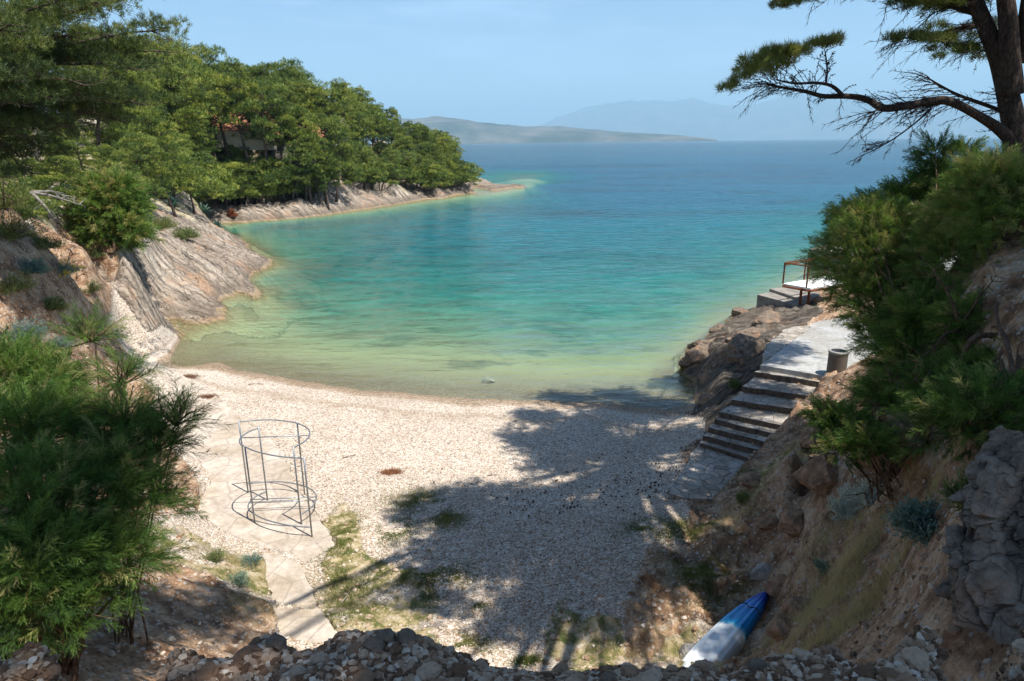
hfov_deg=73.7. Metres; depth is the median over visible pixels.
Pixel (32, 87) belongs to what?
coast pine
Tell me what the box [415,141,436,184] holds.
pine tree
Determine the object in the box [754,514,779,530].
earth block
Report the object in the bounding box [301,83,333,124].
pine tree
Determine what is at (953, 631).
loose stones
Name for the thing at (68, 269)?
yellow everlasting
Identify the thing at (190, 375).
seaweed heap
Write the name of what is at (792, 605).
earth block
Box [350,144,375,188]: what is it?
pine tree
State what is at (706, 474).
pavement
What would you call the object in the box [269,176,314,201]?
pine bush
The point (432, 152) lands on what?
pine tree
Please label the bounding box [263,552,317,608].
path
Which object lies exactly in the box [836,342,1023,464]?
tamarisk
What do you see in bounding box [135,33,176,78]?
pine tree
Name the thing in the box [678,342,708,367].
boulder
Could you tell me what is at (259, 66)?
pine tree
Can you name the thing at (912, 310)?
tamarisk
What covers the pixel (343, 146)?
pine tree
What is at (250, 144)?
house
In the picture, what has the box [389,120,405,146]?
pine tree
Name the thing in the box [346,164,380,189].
pine bush
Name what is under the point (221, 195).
pine bush
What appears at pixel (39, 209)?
slope shrub
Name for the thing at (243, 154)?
pine tree
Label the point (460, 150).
pine tree
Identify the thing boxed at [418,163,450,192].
pine bush
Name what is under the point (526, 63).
sky
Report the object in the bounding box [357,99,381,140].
pine tree
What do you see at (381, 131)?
pine tree
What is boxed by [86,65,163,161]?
pine tree
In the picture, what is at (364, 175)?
pine bush
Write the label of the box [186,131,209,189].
pine tree
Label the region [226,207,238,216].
red shrub
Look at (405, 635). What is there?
stone
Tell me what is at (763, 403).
stone stairs
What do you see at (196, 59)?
pine tree
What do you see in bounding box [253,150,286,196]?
pine tree
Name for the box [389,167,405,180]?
pine bush
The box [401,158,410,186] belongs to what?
pine tree
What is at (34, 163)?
pine tree
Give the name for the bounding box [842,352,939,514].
dead branches
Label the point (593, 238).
sea
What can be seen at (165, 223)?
slope shrub
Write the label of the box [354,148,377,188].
pine tree
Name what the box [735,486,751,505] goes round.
herb clump
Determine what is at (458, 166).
pine bush
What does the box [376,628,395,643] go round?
stone
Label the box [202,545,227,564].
herb clump
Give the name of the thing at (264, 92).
pine tree
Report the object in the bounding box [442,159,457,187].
pine tree
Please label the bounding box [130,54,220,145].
pine tree
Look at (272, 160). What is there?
pine bush
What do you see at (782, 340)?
pavement
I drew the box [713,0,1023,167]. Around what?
coast pine
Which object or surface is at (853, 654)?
stone
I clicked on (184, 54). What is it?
pine tree
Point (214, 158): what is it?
pine tree
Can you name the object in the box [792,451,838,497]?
rock
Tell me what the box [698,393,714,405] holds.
boulder
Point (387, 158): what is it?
pine tree
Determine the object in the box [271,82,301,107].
pine tree
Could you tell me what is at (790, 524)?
rock
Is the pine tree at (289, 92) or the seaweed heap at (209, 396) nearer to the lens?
the seaweed heap at (209, 396)
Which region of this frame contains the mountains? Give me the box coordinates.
[541,95,999,139]
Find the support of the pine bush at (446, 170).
on the ground at (166, 287)
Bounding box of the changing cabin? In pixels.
[238,419,316,536]
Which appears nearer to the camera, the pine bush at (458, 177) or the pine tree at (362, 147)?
the pine tree at (362, 147)
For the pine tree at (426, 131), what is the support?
on the ground at (166, 287)
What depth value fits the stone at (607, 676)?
2.19 m
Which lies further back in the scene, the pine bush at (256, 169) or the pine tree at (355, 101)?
the pine tree at (355, 101)
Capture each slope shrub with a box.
[0,172,40,210]
[0,198,51,240]
[0,267,40,295]
[17,201,62,214]
[17,254,52,274]
[29,232,69,249]
[41,293,72,311]
[80,279,107,293]
[89,245,107,257]
[151,212,181,229]
[170,226,201,238]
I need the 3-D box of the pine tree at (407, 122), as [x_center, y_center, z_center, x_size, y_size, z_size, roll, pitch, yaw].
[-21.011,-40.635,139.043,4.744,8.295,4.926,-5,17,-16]
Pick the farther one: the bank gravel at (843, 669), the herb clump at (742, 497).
the herb clump at (742, 497)
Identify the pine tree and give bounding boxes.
[0,131,37,186]
[0,160,31,197]
[2,156,20,170]
[30,155,87,199]
[42,131,83,192]
[45,59,136,166]
[50,61,102,158]
[50,122,104,176]
[63,66,184,129]
[64,18,137,70]
[81,65,119,133]
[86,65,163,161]
[86,130,114,155]
[87,143,122,170]
[93,40,169,107]
[100,102,137,127]
[103,131,166,180]
[111,105,183,213]
[129,129,189,216]
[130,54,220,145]
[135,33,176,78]
[138,33,200,68]
[150,33,169,81]
[156,37,220,74]
[157,64,193,135]
[164,104,208,151]
[166,130,195,159]
[175,67,240,204]
[177,104,220,154]
[184,61,260,205]
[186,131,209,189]
[190,42,240,78]
[192,147,217,199]
[195,149,221,214]
[196,70,268,203]
[210,136,230,198]
[216,133,259,202]
[217,144,241,204]
[221,57,249,82]
[227,73,300,203]
[237,149,258,204]
[239,66,266,94]
[245,79,279,154]
[250,61,293,100]
[250,66,274,107]
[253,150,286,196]
[258,109,301,201]
[263,63,287,79]
[268,100,313,197]
[270,55,315,86]
[270,75,300,102]
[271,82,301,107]
[275,138,322,199]
[276,66,313,99]
[282,105,324,203]
[285,126,324,200]
[290,77,318,108]
[291,88,331,114]
[293,137,336,200]
[300,83,362,138]
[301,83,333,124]
[303,112,350,203]
[304,74,326,106]
[309,142,342,210]
[316,120,361,202]
[321,77,363,131]
[333,101,381,157]
[336,89,365,144]
[340,140,358,182]
[345,84,376,139]
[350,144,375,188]
[351,107,402,188]
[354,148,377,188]
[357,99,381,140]
[366,102,388,141]
[366,117,387,154]
[377,147,401,189]
[378,118,394,142]
[382,107,400,142]
[387,136,405,163]
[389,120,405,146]
[395,138,415,154]
[396,135,419,163]
[397,150,417,184]
[399,122,425,146]
[401,120,417,149]
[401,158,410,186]
[410,124,430,149]
[411,153,425,187]
[412,125,434,156]
[415,132,443,151]
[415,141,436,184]
[415,157,437,188]
[420,142,447,187]
[428,133,461,156]
[435,159,447,171]
[436,130,451,144]
[440,139,464,158]
[441,150,458,168]
[441,152,459,185]
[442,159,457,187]
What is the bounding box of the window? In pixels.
[276,141,284,151]
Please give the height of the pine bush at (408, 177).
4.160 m
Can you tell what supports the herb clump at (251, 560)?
on the ground at (166, 287)
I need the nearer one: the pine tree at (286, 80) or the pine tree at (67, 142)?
the pine tree at (67, 142)
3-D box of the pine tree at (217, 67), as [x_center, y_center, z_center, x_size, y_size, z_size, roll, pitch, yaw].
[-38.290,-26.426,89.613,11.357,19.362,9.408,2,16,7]
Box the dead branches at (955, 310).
[894,249,1010,376]
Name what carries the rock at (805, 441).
on the ground at (166, 287)
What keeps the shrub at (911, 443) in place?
on the ground at (166, 287)
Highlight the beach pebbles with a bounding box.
[150,388,707,671]
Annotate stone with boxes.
[265,632,286,650]
[362,636,384,651]
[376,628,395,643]
[395,628,417,643]
[598,671,616,680]
[746,657,767,673]
[849,651,856,658]
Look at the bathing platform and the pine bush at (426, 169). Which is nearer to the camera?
the bathing platform
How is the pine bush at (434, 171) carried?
on the ground at (166, 287)
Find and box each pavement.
[669,440,745,501]
[760,317,880,379]
[762,322,816,363]
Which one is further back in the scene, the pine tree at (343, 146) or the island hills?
the island hills
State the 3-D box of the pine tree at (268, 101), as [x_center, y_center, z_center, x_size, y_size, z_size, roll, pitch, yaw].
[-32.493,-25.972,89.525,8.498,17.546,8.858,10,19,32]
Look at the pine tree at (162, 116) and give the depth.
79.34 m
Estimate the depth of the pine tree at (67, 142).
36.62 m
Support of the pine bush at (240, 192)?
on the ground at (166, 287)
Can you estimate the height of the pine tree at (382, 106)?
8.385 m
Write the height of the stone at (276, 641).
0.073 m
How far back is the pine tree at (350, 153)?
108.05 m
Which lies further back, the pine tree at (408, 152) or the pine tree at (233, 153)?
the pine tree at (408, 152)
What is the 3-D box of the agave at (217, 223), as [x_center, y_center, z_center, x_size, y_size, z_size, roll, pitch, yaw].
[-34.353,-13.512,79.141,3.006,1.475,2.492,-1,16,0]
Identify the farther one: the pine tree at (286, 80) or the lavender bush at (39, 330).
the pine tree at (286, 80)
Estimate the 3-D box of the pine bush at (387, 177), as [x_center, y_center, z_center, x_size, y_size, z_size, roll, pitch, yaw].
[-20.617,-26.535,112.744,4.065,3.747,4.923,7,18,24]
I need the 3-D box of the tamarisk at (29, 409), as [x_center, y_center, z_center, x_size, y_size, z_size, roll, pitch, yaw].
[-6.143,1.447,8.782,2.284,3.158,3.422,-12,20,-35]
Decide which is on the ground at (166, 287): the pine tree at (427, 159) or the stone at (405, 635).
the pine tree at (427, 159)
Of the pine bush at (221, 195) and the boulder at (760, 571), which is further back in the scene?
the pine bush at (221, 195)
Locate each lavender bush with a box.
[0,314,51,343]
[42,333,76,348]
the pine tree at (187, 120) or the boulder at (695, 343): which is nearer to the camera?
the boulder at (695, 343)
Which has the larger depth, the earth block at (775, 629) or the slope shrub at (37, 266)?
the slope shrub at (37, 266)
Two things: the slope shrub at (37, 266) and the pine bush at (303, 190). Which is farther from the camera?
the pine bush at (303, 190)
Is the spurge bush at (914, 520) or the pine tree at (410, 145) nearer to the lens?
the spurge bush at (914, 520)
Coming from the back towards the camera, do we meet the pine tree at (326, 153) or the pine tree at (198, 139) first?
the pine tree at (326, 153)
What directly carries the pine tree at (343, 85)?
on the ground at (166, 287)
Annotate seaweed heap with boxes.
[183,373,202,379]
[198,393,220,398]
[378,467,404,476]
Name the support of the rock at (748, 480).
on the ground at (166, 287)
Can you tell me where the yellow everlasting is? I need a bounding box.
[52,257,86,276]
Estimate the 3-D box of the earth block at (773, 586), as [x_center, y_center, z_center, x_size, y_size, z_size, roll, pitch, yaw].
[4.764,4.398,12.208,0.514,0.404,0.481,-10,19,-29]
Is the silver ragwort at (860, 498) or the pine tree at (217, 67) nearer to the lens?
the silver ragwort at (860, 498)
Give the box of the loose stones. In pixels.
[1,207,1023,680]
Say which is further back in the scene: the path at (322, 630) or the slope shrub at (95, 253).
the slope shrub at (95, 253)
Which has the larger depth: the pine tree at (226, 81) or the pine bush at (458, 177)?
the pine bush at (458, 177)
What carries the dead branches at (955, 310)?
on the ground at (166, 287)
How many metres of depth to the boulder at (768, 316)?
31.93 m
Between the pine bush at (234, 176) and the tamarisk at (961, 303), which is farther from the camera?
the pine bush at (234, 176)
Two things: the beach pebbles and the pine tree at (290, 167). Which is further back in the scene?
the pine tree at (290, 167)
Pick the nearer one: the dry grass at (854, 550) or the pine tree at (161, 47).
the dry grass at (854, 550)
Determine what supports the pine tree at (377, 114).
on the ground at (166, 287)
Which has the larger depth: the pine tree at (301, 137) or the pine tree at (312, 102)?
the pine tree at (312, 102)
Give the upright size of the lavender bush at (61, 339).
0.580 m
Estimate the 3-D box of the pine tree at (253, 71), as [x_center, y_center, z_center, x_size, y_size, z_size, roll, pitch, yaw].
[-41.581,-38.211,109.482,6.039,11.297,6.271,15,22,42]
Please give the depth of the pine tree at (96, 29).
76.55 m
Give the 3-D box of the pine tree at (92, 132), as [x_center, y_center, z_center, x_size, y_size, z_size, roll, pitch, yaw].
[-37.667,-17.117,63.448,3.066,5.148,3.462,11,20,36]
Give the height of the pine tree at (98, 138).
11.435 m
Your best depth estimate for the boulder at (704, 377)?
25.73 m
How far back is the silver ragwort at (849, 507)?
11.28 m
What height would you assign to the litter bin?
0.775 m
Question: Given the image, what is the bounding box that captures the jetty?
[756,286,819,307]
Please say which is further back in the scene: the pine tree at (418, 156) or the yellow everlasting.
the pine tree at (418, 156)
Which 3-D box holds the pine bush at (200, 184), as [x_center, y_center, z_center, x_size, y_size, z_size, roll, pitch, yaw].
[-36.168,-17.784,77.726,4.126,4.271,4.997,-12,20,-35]
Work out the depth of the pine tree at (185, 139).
73.65 m
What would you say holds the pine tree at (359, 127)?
on the ground at (166, 287)
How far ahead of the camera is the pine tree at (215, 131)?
85.46 m
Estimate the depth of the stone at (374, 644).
2.32 m
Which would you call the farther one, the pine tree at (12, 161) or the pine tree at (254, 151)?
the pine tree at (254, 151)
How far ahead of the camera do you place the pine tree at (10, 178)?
28.25 m
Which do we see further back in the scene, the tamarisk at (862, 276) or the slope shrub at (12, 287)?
the slope shrub at (12, 287)
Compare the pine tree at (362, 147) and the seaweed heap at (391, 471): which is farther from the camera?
the pine tree at (362, 147)
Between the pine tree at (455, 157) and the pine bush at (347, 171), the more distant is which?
the pine tree at (455, 157)
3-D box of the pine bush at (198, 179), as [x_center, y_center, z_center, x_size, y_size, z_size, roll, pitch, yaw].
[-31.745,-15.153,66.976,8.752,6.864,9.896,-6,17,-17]
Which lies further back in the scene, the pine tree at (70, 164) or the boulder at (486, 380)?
the pine tree at (70, 164)
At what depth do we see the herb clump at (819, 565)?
10.66 m
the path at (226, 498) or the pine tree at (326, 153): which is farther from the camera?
the pine tree at (326, 153)
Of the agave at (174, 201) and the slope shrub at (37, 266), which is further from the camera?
the agave at (174, 201)
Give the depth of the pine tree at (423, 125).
136.46 m
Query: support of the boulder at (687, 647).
on the ground at (166, 287)
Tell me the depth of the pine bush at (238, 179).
85.41 m
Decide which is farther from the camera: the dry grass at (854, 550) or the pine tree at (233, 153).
the pine tree at (233, 153)
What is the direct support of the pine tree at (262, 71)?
on the ground at (166, 287)
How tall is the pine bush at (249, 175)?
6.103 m
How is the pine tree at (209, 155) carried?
on the ground at (166, 287)
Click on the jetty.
(782, 297)
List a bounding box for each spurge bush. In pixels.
[879,489,941,550]
[932,462,968,516]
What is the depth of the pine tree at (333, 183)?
93.12 m
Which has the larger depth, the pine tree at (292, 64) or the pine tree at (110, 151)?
the pine tree at (292, 64)
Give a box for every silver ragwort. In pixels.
[826,479,862,522]
[845,474,882,505]
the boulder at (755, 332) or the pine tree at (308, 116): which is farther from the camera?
the pine tree at (308, 116)
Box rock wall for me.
[934,425,1023,648]
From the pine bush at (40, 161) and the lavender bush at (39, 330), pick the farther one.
the pine bush at (40, 161)
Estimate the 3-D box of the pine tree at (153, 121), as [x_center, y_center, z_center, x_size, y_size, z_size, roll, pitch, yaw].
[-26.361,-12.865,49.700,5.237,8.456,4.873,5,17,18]
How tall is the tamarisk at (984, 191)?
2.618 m
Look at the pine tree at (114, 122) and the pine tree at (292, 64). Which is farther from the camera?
the pine tree at (292, 64)
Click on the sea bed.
(525, 175)
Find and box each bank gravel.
[0,626,1023,680]
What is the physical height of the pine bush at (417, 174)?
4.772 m
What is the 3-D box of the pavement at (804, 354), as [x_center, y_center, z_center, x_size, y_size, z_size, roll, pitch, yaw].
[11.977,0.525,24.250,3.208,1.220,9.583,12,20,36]
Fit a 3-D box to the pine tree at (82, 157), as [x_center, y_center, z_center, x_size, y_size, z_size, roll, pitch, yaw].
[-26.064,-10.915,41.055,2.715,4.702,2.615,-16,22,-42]
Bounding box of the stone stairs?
[699,370,819,460]
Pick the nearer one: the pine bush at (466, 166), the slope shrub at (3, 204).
the slope shrub at (3, 204)
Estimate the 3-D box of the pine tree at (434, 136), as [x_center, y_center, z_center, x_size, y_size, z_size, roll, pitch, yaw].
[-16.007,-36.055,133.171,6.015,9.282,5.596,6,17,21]
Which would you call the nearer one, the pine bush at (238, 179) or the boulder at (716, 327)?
the boulder at (716, 327)
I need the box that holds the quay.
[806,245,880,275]
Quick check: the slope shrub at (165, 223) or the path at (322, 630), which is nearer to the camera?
the path at (322, 630)
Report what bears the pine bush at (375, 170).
on the ground at (166, 287)
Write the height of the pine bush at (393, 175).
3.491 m
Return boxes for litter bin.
[826,348,848,372]
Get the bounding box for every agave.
[163,194,179,207]
[198,202,210,212]
[212,219,225,227]
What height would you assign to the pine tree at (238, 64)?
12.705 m
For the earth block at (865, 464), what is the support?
on the ground at (166, 287)
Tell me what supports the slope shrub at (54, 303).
on the ground at (166, 287)
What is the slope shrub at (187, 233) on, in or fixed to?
on the ground at (166, 287)
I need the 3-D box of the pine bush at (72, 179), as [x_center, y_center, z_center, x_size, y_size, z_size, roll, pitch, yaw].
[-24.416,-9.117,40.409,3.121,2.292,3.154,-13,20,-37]
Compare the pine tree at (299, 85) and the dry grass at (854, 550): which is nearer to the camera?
the dry grass at (854, 550)
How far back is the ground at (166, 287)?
19.13 m
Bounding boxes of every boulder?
[481,377,494,383]
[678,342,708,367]
[679,643,695,658]
[687,336,723,348]
[697,344,727,379]
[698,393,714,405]
[699,369,715,384]
[709,323,723,332]
[722,327,766,344]
[725,333,764,365]
[731,307,748,316]
[749,310,779,326]
[750,563,772,580]
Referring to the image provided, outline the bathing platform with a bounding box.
[782,257,842,304]
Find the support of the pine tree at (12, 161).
on the ground at (166, 287)
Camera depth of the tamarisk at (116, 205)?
34.39 m
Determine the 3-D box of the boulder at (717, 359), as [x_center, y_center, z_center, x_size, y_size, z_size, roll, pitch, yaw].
[8.451,0.949,26.589,2.490,1.905,1.916,-11,19,-33]
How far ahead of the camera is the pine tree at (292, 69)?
114.15 m
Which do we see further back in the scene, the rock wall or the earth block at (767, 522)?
the earth block at (767, 522)
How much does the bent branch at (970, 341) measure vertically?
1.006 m
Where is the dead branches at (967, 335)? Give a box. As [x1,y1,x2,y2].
[880,300,981,431]
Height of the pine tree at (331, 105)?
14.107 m
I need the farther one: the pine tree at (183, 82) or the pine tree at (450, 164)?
the pine tree at (450, 164)
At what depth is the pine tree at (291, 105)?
89.42 m
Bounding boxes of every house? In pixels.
[198,114,275,149]
[267,125,328,171]
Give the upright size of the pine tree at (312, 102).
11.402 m
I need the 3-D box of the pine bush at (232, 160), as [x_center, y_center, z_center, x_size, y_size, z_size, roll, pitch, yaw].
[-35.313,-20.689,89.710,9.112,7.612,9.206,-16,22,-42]
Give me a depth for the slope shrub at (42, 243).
23.96 m
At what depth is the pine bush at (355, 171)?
102.09 m
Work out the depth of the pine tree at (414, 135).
126.81 m
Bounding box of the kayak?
[682,591,767,666]
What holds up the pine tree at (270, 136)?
on the ground at (166, 287)
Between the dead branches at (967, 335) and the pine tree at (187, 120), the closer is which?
the dead branches at (967, 335)
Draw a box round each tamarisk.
[0,325,130,562]
[0,413,208,680]
[39,297,236,644]
[55,162,166,254]
[794,182,957,364]
[796,392,917,501]
[817,123,989,362]
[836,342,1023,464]
[845,269,963,480]
[886,141,1023,302]
[917,278,1020,416]
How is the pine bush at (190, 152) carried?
on the ground at (166, 287)
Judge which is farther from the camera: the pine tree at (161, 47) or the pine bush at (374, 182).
the pine bush at (374, 182)
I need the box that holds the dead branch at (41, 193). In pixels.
[29,185,85,227]
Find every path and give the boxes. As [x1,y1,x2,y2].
[173,396,333,562]
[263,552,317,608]
[274,608,336,642]
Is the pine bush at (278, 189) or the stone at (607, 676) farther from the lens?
the pine bush at (278, 189)
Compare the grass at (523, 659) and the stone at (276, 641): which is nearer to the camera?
the stone at (276, 641)
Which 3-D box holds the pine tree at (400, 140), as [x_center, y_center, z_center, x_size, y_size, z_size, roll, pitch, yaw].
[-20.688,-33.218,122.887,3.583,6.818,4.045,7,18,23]
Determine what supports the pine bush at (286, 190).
on the ground at (166, 287)
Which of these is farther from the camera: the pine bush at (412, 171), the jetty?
the pine bush at (412, 171)
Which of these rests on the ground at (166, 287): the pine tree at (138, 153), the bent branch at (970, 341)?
the pine tree at (138, 153)
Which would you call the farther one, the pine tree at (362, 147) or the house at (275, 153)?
the pine tree at (362, 147)
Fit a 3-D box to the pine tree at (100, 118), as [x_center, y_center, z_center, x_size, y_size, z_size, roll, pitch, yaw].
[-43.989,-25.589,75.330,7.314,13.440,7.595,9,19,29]
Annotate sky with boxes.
[3,0,1023,126]
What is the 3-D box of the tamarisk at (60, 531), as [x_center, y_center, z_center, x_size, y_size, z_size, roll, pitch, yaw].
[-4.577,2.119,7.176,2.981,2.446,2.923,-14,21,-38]
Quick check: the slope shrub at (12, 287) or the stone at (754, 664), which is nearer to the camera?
the stone at (754, 664)
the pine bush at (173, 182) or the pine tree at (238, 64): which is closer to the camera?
the pine bush at (173, 182)
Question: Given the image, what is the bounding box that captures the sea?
[172,137,1001,393]
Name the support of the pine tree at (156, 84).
on the ground at (166, 287)
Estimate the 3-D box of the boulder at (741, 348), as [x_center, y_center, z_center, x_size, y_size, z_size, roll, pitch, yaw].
[8.870,0.642,25.693,1.877,1.758,1.526,-8,18,-25]
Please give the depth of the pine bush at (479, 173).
131.88 m
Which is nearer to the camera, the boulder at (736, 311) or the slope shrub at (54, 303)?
the slope shrub at (54, 303)
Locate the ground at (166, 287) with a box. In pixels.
[0,117,1023,680]
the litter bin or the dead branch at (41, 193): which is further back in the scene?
the dead branch at (41, 193)
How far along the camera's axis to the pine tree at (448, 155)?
127.35 m
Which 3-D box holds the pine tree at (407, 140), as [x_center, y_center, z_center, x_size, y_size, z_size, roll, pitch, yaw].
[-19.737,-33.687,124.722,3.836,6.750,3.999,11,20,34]
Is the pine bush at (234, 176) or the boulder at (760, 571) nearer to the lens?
the boulder at (760, 571)
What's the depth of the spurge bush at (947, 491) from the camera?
6.32 m
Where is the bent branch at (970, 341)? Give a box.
[958,332,998,367]
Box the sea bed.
[509,174,540,176]
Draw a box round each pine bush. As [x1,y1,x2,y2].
[0,176,60,221]
[16,172,77,219]
[23,157,45,181]
[70,168,118,181]
[80,139,131,170]
[123,160,172,193]
[137,176,171,210]
[153,144,202,200]
[154,151,233,214]
[160,142,195,174]
[184,160,239,207]
[191,168,213,198]
[212,161,251,203]
[212,161,257,208]
[215,155,284,203]
[215,172,256,205]
[233,161,278,202]
[233,169,263,203]
[246,154,314,197]
[250,161,292,200]
[265,165,301,201]
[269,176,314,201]
[293,172,330,191]
[337,161,353,178]
[340,163,366,189]
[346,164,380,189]
[347,163,375,184]
[353,159,389,188]
[359,160,404,189]
[381,170,393,187]
[384,168,402,179]
[388,166,416,185]
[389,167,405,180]
[395,167,424,189]
[400,165,428,188]
[412,162,448,191]
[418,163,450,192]
[425,168,453,185]
[435,168,454,188]
[442,162,470,186]
[450,166,474,189]
[454,159,485,185]
[455,171,481,186]
[460,165,484,187]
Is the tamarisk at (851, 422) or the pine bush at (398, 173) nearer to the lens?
the tamarisk at (851, 422)
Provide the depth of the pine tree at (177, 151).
57.68 m
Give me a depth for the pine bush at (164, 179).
52.11 m
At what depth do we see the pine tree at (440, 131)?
136.61 m
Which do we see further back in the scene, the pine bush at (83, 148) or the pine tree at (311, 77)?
the pine tree at (311, 77)
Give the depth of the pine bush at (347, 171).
102.86 m
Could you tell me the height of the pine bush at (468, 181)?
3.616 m
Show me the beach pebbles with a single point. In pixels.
(511, 631)
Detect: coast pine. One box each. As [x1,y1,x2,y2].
[0,0,205,182]
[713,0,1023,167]
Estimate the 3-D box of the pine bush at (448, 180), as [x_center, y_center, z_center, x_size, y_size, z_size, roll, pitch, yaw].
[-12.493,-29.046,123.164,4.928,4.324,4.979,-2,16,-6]
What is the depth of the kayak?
11.11 m
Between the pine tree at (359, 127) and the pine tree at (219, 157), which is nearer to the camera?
the pine tree at (219, 157)
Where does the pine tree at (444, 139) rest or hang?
on the ground at (166, 287)
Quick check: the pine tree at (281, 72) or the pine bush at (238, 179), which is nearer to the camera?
the pine bush at (238, 179)
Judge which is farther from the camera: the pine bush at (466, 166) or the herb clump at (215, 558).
the pine bush at (466, 166)
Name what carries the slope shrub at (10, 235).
on the ground at (166, 287)
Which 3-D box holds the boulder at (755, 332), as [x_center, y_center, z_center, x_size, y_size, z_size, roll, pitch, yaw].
[9.558,-0.008,27.479,2.611,1.161,1.480,-8,18,-25]
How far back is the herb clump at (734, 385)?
22.52 m
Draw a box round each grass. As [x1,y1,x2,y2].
[164,306,1023,671]
[287,438,819,669]
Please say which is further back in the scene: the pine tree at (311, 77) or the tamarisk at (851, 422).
the pine tree at (311, 77)
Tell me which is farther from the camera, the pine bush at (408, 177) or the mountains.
the mountains
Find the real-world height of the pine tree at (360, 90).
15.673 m
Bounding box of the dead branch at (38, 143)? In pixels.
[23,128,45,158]
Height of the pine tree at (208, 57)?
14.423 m
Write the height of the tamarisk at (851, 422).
1.419 m
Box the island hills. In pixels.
[359,116,716,143]
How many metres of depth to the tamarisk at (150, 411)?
8.61 m
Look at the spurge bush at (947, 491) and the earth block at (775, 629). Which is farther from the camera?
the earth block at (775, 629)
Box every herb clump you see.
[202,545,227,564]
[225,570,249,587]
[238,550,264,569]
[727,379,741,390]
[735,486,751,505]
[811,557,829,577]
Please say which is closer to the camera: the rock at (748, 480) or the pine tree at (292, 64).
the rock at (748, 480)
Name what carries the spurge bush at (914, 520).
on the ground at (166, 287)
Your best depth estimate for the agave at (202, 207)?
76.25 m
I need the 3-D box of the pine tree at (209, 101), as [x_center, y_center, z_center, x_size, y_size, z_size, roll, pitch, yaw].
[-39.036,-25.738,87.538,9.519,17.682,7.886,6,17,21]
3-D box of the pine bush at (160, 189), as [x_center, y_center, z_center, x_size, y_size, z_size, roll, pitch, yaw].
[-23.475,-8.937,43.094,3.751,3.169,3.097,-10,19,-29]
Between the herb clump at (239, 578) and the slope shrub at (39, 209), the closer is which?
the herb clump at (239, 578)
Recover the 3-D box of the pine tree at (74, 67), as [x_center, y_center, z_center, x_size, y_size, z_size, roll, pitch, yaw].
[-34.415,-17.606,53.791,5.110,9.804,4.902,-3,16,-8]
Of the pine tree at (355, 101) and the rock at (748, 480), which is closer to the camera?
the rock at (748, 480)
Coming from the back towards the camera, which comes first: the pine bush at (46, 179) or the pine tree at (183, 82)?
the pine tree at (183, 82)
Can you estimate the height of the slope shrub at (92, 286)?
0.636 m
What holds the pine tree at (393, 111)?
on the ground at (166, 287)
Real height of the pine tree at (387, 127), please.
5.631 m
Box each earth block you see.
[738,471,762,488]
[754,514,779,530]
[762,574,786,598]
[765,612,793,642]
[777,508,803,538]
[782,595,810,619]
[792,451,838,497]
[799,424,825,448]
[857,449,899,475]
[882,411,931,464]
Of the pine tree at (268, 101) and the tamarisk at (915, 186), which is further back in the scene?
the pine tree at (268, 101)
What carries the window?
in the house at (275, 153)
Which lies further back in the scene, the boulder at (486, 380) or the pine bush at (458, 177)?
the pine bush at (458, 177)
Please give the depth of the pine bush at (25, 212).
27.11 m
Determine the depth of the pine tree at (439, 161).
122.97 m
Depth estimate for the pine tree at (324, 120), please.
92.30 m
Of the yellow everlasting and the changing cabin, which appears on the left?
the yellow everlasting
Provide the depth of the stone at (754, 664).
2.24 m
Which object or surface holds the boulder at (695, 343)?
on the ground at (166, 287)

